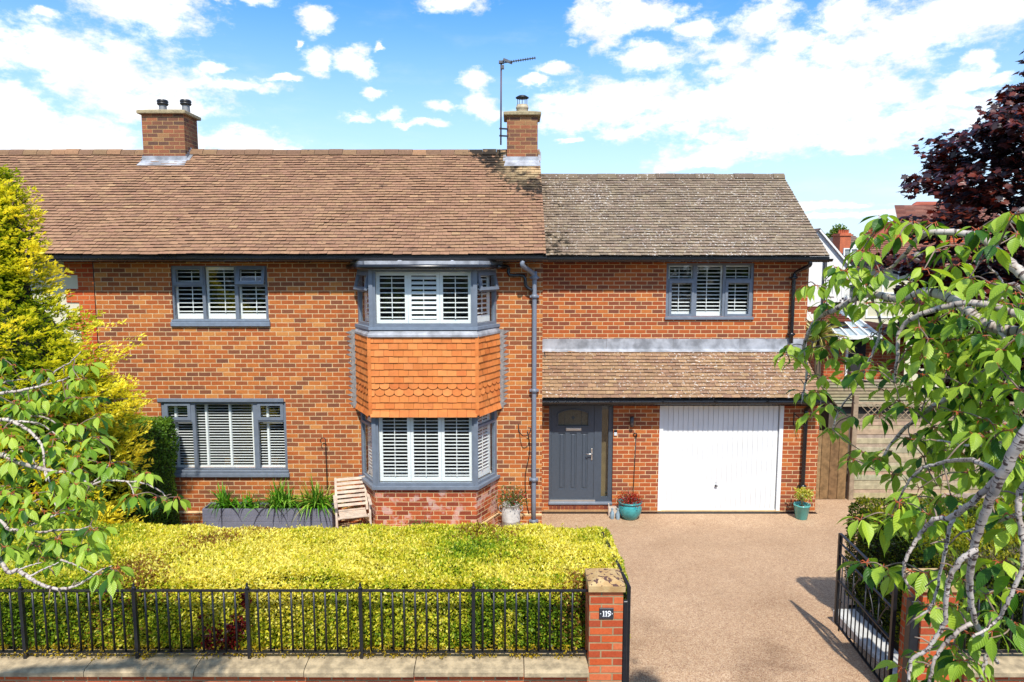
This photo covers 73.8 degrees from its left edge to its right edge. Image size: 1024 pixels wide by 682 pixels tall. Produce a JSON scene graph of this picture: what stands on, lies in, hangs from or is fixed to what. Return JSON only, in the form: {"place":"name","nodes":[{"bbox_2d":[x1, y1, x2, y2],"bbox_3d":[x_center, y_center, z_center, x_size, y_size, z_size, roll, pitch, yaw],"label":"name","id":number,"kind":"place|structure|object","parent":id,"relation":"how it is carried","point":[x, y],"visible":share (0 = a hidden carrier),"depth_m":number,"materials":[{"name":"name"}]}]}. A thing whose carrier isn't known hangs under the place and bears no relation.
{"place":"outdoors","nodes":[
{"label":"outdoors","id":0,"kind":"place"},
{"bbox_2d":[0,149,158,411],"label":"neighbour house","id":1,"kind":"structure","parent":0,"point":[85,193],"depth_m":13.34,"materials":[{"name":"brick"}]},
{"bbox_2d":[5,400,1014,658],"bbox_3d":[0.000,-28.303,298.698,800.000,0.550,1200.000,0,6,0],"label":"ground","id":2,"kind":"structure","parent":0,"point":[867,618],"depth_m":7.95,"materials":[{"name":"soil"}]},
{"bbox_2d":[0,351,191,600],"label":"cherry tree","id":3,"kind":"object","parent":2,"relation":"on","point":[84,553],"visible":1,"depth_m":4.02,"materials":[{"name":"green plant"}]},
{"bbox_2d":[0,649,588,681],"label":"garden wall","id":4,"kind":"structure","parent":2,"relation":"on","point":[291,667],"depth_m":6.58,"materials":[{"name":"stone"}]},
{"bbox_2d":[196,588,252,653],"bbox_3d":[-2.844,2.798,6.779,0.569,0.799,0.214,0,6,0],"label":"red leaved shrub","id":5,"kind":"object","parent":4,"relation":"on","point":[230,627],"visible":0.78,"depth_m":6.75,"materials":[{"name":"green plant"}]},
{"bbox_2d":[0,582,587,658],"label":"iron railing","id":6,"kind":"object","parent":4,"relation":"on","point":[21,590],"visible":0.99,"depth_m":6.63,"materials":[{"name":"black metal"}]},
{"bbox_2d":[0,520,630,660],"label":"golden hedge","id":7,"kind":"object","parent":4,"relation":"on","point":[483,555],"visible":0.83,"depth_m":6.92,"materials":[{"name":"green plant"}]},
{"bbox_2d":[179,523,527,529],"bbox_3d":[-4.350,3.515,10.675,9.300,0.330,4.650,0,6,0],"label":"gravel bed","id":8,"kind":"object","parent":2,"relation":"on","point":[349,524],"visible":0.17,"depth_m":12.79,"materials":[{"name":"beige gravel"}]},
{"bbox_2d":[0,164,155,531],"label":"golden conifer","id":9,"kind":"object","parent":8,"relation":"on","point":[33,335],"visible":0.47,"depth_m":9.58,"materials":[{"name":"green plant"}]},
{"bbox_2d":[87,410,180,525],"bbox_3d":[-7.061,2.427,11.951,1.956,2.284,1.498,0,6,0],"label":"boxed hedge","id":10,"kind":"object","parent":8,"relation":"on","point":[159,433],"visible":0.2,"depth_m":11.94,"materials":[{"name":"green plant"}]},
{"bbox_2d":[320,438,327,495],"bbox_3d":[-3.497,2.612,12.723,0.119,1.665,0.015,0,6,0],"label":"plant hook","id":11,"kind":"object","parent":8,"relation":"on","point":[326,463],"visible":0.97,"depth_m":12.68,"materials":[{"name":"black paint"}]},
{"bbox_2d":[333,476,371,527],"bbox_3d":[-2.882,3.024,12.308,0.642,0.958,0.805,-2,7,-17],"label":"garden chair","id":12,"kind":"object","parent":8,"relation":"on","point":[351,514],"visible":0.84,"depth_m":12.43,"materials":[{"name":"brown wood"}]},
{"bbox_2d":[404,514,428,526],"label":"climbing rose","id":13,"kind":"object","parent":8,"relation":"on","point":[413,523],"visible":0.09,"depth_m":11.98,"materials":[{"name":"green plant"}]},
{"bbox_2d":[499,501,522,525],"bbox_3d":[-0.019,3.218,12.478,0.340,0.515,0.344,-5,8,-41],"label":"zinc churn","id":14,"kind":"object","parent":8,"relation":"on","point":[511,515],"visible":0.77,"depth_m":12.34,"materials":[{"name":"silver metal"}]},
{"bbox_2d":[493,482,528,509],"bbox_3d":[-0.005,2.787,12.405,0.615,0.456,0.654,-3,7,-28],"label":"rose plant","id":15,"kind":"object","parent":14,"relation":"on","point":[512,501],"visible":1,"depth_m":12.42,"materials":[{"name":"green plant"}]},
{"bbox_2d":[78,95,832,534],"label":"brick house","id":16,"kind":"structure","parent":2,"relation":"on","point":[410,335],"depth_m":13.05,"materials":[{"name":"red brick"}]},
{"bbox_2d":[184,458,194,464],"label":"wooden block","id":17,"kind":"structure","parent":16,"relation":"on","point":[189,461],"depth_m":13.20,"materials":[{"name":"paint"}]},
{"bbox_2d":[170,266,270,326],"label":"window","id":18,"kind":"structure","parent":16,"relation":"in","point":[203,296],"depth_m":12.58,"materials":[{"name":"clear glass"}]},
{"bbox_2d":[157,398,289,476],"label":"window","id":19,"kind":"structure","parent":16,"relation":"in","point":[253,431],"depth_m":12.90,"materials":[{"name":"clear glass"}]},
{"bbox_2d":[224,458,239,464],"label":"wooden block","id":20,"kind":"structure","parent":16,"relation":"on","point":[230,461],"depth_m":13.20,"materials":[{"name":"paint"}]},
{"bbox_2d":[267,458,279,464],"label":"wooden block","id":21,"kind":"structure","parent":16,"relation":"on","point":[275,461],"depth_m":13.20,"materials":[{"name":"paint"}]},
{"bbox_2d":[346,260,508,534],"bbox_3d":[-1.549,1.020,13.101,3.027,5.097,2.700,0,6,0],"label":"bay window","id":22,"kind":"structure","parent":16,"relation":"in","point":[427,349],"depth_m":12.16,"materials":[{"name":"tile"}]},
{"bbox_2d":[499,56,535,144],"bbox_3d":[0.109,-4.973,14.132,0.837,1.736,0.198,3,7,23],"label":"television aerial","id":23,"kind":"object","parent":16,"relation":"attached to","point":[503,61],"visible":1,"depth_m":14.21,"materials":[{"name":"black paint"}]},
{"bbox_2d":[544,406,612,511],"bbox_3d":[1.340,2.286,13.651,1.419,2.260,0.305,0,6,0],"label":"front door","id":24,"kind":"structure","parent":16,"relation":"in","point":[580,437],"depth_m":13.61,"materials":[{"name":"grey paint"}]},
{"bbox_2d":[633,433,636,491],"bbox_3d":[2.424,2.465,13.514,0.088,1.334,0.061,2,6,13],"label":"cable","id":25,"kind":"object","parent":16,"relation":"attached to","point":[634,459],"visible":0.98,"depth_m":13.52,"materials":[{"name":"black paint"}]},
{"bbox_2d":[664,263,753,319],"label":"window","id":26,"kind":"structure","parent":16,"relation":"in","point":[694,291],"depth_m":14.10,"materials":[{"name":"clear glass"}]},
{"bbox_2d":[657,406,783,511],"bbox_3d":[4.146,2.309,13.575,2.513,2.270,0.140,0,6,0],"label":"garage door","id":27,"kind":"structure","parent":16,"relation":"in","point":[712,458],"depth_m":13.57,"materials":[{"name":"white paint"}]},
{"bbox_2d":[584,568,625,681],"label":"gate pillar","id":28,"kind":"structure","parent":2,"relation":"on","point":[606,587],"depth_m":6.52,"materials":[{"name":"brick"}]},
{"bbox_2d":[622,600,627,681],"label":"gate post","id":29,"kind":"object","parent":2,"relation":"on","point":[624,639],"visible":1,"depth_m":6.55,"materials":[{"name":"black metal"}]},
{"bbox_2d":[601,532,630,681],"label":"iron gate","id":30,"kind":"structure","parent":29,"relation":"attached to","point":[627,594],"depth_m":6.71,"materials":[{"name":"black metal"}]},
{"bbox_2d":[826,223,848,237],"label":"distant tree","id":31,"kind":"object","parent":2,"relation":"on","point":[834,230],"visible":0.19,"depth_m":54.18,"materials":[{"name":"green plant"}]},
{"bbox_2d":[806,306,906,387],"bbox_3d":[9.318,0.954,18.937,2.274,3.747,2.565,0,6,0],"label":"brick annex","id":32,"kind":"object","parent":2,"relation":"on","point":[859,329],"visible":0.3,"depth_m":18.15,"materials":[{"name":"red brick"}]},
{"bbox_2d":[844,339,865,378],"bbox_3d":[9.126,1.415,18.255,0.531,2.981,0.060,0,6,0],"label":"door","id":33,"kind":"structure","parent":32,"relation":"in","point":[859,348],"depth_m":18.12,"materials":[{"name":"white paint"}]},
{"bbox_2d":[820,379,938,481],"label":"garden shed","id":34,"kind":"structure","parent":2,"relation":"on","point":[839,395],"depth_m":15.55,"materials":[{"name":"brown wood"}]},
{"bbox_2d":[773,211,1023,681],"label":"cherry tree","id":35,"kind":"object","parent":2,"relation":"on","point":[1000,462],"visible":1,"depth_m":2.73,"materials":[{"name":"green plant"}]},
{"bbox_2d":[901,597,920,681],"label":"gate post","id":36,"kind":"object","parent":2,"relation":"on","point":[910,639],"visible":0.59,"depth_m":6.56,"materials":[{"name":"black metal"}]},
{"bbox_2d":[897,568,958,681],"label":"gate pillar","id":37,"kind":"structure","parent":2,"relation":"on","point":[926,633],"depth_m":6.54,"materials":[{"name":"brick"}]},
{"bbox_2d":[834,533,897,681],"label":"iron gate","id":38,"kind":"structure","parent":37,"relation":"attached to","point":[892,605],"depth_m":7.48,"materials":[{"name":"black metal"}]},
{"bbox_2d":[843,495,1023,649],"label":"hedge","id":39,"kind":"object","parent":2,"relation":"on","point":[897,550],"visible":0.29,"depth_m":7.79,"materials":[{"name":"green plant"}]},
{"bbox_2d":[865,51,1023,418],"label":"purple maple","id":40,"kind":"object","parent":2,"relation":"on","point":[1002,134],"visible":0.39,"depth_m":16.32,"materials":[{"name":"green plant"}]},
{"bbox_2d":[952,653,1023,681],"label":"garden wall","id":41,"kind":"structure","parent":2,"relation":"on","point":[1009,667],"depth_m":6.58,"materials":[{"name":"stone"}]},
{"bbox_2d":[958,589,1023,652],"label":"iron railing","id":42,"kind":"object","parent":41,"relation":"on","point":[998,643],"visible":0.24,"depth_m":6.65,"materials":[{"name":"black metal"}]},
{"bbox_2d":[0,0,1023,236],"label":"sky","id":43,"kind":"structure","parent":0,"point":[834,97],"materials":[{"name":"blue"}]},
{"bbox_2d":[542,482,958,681],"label":"driveway","id":44,"kind":"structure","parent":0,"point":[732,597],"depth_m":9.47,"materials":[{"name":"beige gravel"}]},
{"bbox_2d":[610,508,613,518],"bbox_3d":[1.944,3.349,13.248,0.080,0.210,0.078,0,6,0],"label":"milk bottle","id":45,"kind":"object","parent":44,"relation":"on","point":[612,514],"visible":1,"depth_m":13.22,"materials":[{"name":"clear glass"}]},
{"bbox_2d":[608,503,617,516],"bbox_3d":[1.999,3.314,13.395,0.220,0.248,0.100,0,6,0],"label":"bottle carrier","id":46,"kind":"object","parent":44,"relation":"on","point":[614,509],"visible":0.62,"depth_m":13.35,"materials":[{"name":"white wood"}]},
{"bbox_2d":[616,508,619,519],"bbox_3d":[2.054,3.352,13.228,0.080,0.210,0.078,0,6,0],"label":"milk bottle","id":47,"kind":"object","parent":44,"relation":"on","point":[617,515],"visible":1,"depth_m":13.20,"materials":[{"name":"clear glass"}]},
{"bbox_2d":[618,498,641,519],"bbox_3d":[2.295,3.276,13.280,0.470,0.350,0.470,0,6,0],"label":"glazed pot","id":48,"kind":"object","parent":44,"relation":"on","point":[629,512],"visible":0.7,"depth_m":13.11,"materials":[{"name":"teal ceramic"}]},
{"bbox_2d":[615,486,643,506],"bbox_3d":[2.285,3.011,13.264,0.535,0.348,0.585,0,6,0],"label":"red plant","id":49,"kind":"object","parent":48,"relation":"on","point":[631,498],"visible":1,"depth_m":13.24,"materials":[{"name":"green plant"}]},
{"bbox_2d":[793,501,810,519],"bbox_3d":[5.628,3.308,13.263,0.316,0.290,0.316,0,6,0],"label":"tapered pot","id":50,"kind":"object","parent":44,"relation":"on","point":[801,512],"visible":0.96,"depth_m":13.17,"materials":[{"name":"teal ceramic"}]},
{"bbox_2d":[794,487,813,505],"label":"variegated shrub","id":51,"kind":"object","parent":50,"relation":"on","point":[802,492],"visible":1,"depth_m":13.19,"materials":[{"name":"yellow plant"}]},
{"bbox_2d":[806,311,852,429],"bbox_3d":[6.886,1.234,15.508,1.610,3.949,1.605,0,6,0],"label":"cordyline palm","id":52,"kind":"object","parent":44,"relation":"on","point":[819,343],"visible":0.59,"depth_m":15.29,"materials":[{"name":"green plant"}]},
{"bbox_2d":[815,430,848,498],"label":"side gate","id":53,"kind":"structure","parent":44,"relation":"on","point":[831,480],"depth_m":14.28,"materials":[{"name":"brown wood"}]},
{"bbox_2d":[846,394,858,499],"bbox_3d":[7.103,2.228,14.230,0.100,2.248,0.100,0,6,0],"label":"fence post","id":54,"kind":"object","parent":44,"relation":"on","point":[853,441],"visible":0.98,"depth_m":14.18,"materials":[{"name":"brown wood"}]},
{"bbox_2d":[833,609,897,673],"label":"edging kerb","id":55,"kind":"structure","parent":44,"relation":"on","point":[895,658],"depth_m":8.00,"materials":[{"name":"white concrete"}]},
{"bbox_2d":[853,402,944,498],"bbox_3d":[8.081,2.292,14.250,1.845,2.077,0.065,0,6,0],"label":"slatted fence","id":56,"kind":"object","parent":44,"relation":"on","point":[870,437],"visible":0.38,"depth_m":14.23,"materials":[{"name":"brown wood"}]},
{"bbox_2d":[940,402,1023,498],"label":"slatted fence","id":57,"kind":"object","parent":44,"relation":"on","point":[969,492],"visible":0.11,"depth_m":14.31,"materials":[{"name":"brown wood"}]},
{"bbox_2d":[807,228,856,320],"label":"white house","id":58,"kind":"structure","parent":0,"point":[816,269],"depth_m":19.90,"materials":[{"name":"paint"}]},
{"bbox_2d":[826,278,834,296],"bbox_3d":[9.277,-1.579,19.962,0.300,0.550,0.090,0,6,0],"label":"window","id":59,"kind":"structure","parent":58,"relation":"in","point":[833,290],"depth_m":19.94,"materials":[{"name":"white paint"}]},
{"bbox_2d":[837,297,853,310],"bbox_3d":[9.769,-0.729,20.056,0.500,1.100,0.090,0,6,0],"label":"window","id":60,"kind":"structure","parent":58,"relation":"in","point":[839,299],"depth_m":19.96,"materials":[{"name":"white paint"}]},
{"bbox_2d":[841,283,856,304],"bbox_3d":[9.862,-1.355,19.987,0.450,0.700,0.090,0,6,0],"label":"window","id":61,"kind":"structure","parent":58,"relation":"in","point":[842,292],"depth_m":19.97,"materials":[{"name":"white paint"}]},
{"bbox_2d":[829,230,869,260],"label":"distant house","id":62,"kind":"structure","parent":0,"point":[842,241],"depth_m":37.95,"materials":[{"name":"brick"}]},
{"bbox_2d":[843,248,857,257],"bbox_3d":[18.700,-4.826,37.693,0.800,0.600,0.090,0,6,0],"label":"window","id":63,"kind":"structure","parent":62,"relation":"in","point":[845,250],"depth_m":37.68,"materials":[{"name":"white paint"}]},
{"bbox_2d":[848,202,1022,397],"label":"red roofed house","id":64,"kind":"structure","parent":0,"point":[918,209],"depth_m":25.30,"materials":[{"name":"white paint"}]},
{"bbox_2d":[865,298,894,317],"bbox_3d":[13.539,-1.245,25.030,1.150,0.800,0.090,0,6,0],"label":"window","id":65,"kind":"structure","parent":64,"relation":"in","point":[866,316],"depth_m":25.02,"materials":[{"name":"white paint"}]},
{"bbox_2d":[868,266,899,293],"bbox_3d":[13.539,-2.221,24.922,1.150,1.000,0.090,0,6,0],"label":"window","id":66,"kind":"structure","parent":64,"relation":"in","point":[868,266],"depth_m":24.89,"materials":[{"name":"white paint"}]},
{"bbox_3d":[-3.480,3.444,12.599,0.110,0.079,0.210,0,6,0],"label":"loose brick","id":67,"kind":"object","parent":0,"visible":0},
{"bbox_2d":[202,502,335,527],"bbox_3d":[-4.461,3.217,12.632,2.362,0.362,0.378,0,6,0],"label":"planter trough","id":68,"kind":"object","parent":67,"relation":"on","point":[230,517],"visible":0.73,"depth_m":12.45,"materials":[{"name":"metal"}]},
{"bbox_2d":[204,480,247,519],"bbox_3d":[-5.276,2.838,12.477,0.841,0.588,0.794,0,6,0],"label":"strappy plant","id":69,"kind":"object","parent":68,"relation":"on","point":[224,501],"visible":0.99,"depth_m":12.52,"materials":[{"name":"green plant"}]},
{"bbox_2d":[231,489,264,510],"bbox_3d":[-4.883,2.884,12.545,0.773,0.395,0.571,2,7,17],"label":"strappy plant","id":70,"kind":"object","parent":68,"relation":"on","point":[246,504],"visible":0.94,"depth_m":12.53,"materials":[{"name":"green plant"}]},
{"bbox_2d":[246,474,301,515],"bbox_3d":[-4.310,2.797,12.516,1.231,0.686,0.956,0,6,0],"label":"strappy plant","id":71,"kind":"object","parent":68,"relation":"on","point":[282,498],"visible":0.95,"depth_m":12.46,"materials":[{"name":"green plant"}]},
{"bbox_2d":[282,476,356,519],"bbox_3d":[-3.631,2.822,12.527,1.282,0.804,1.108,5,8,38],"label":"strappy plant","id":72,"kind":"object","parent":68,"relation":"on","point":[315,498],"visible":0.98,"depth_m":12.45,"materials":[{"name":"green plant"}]}
]}

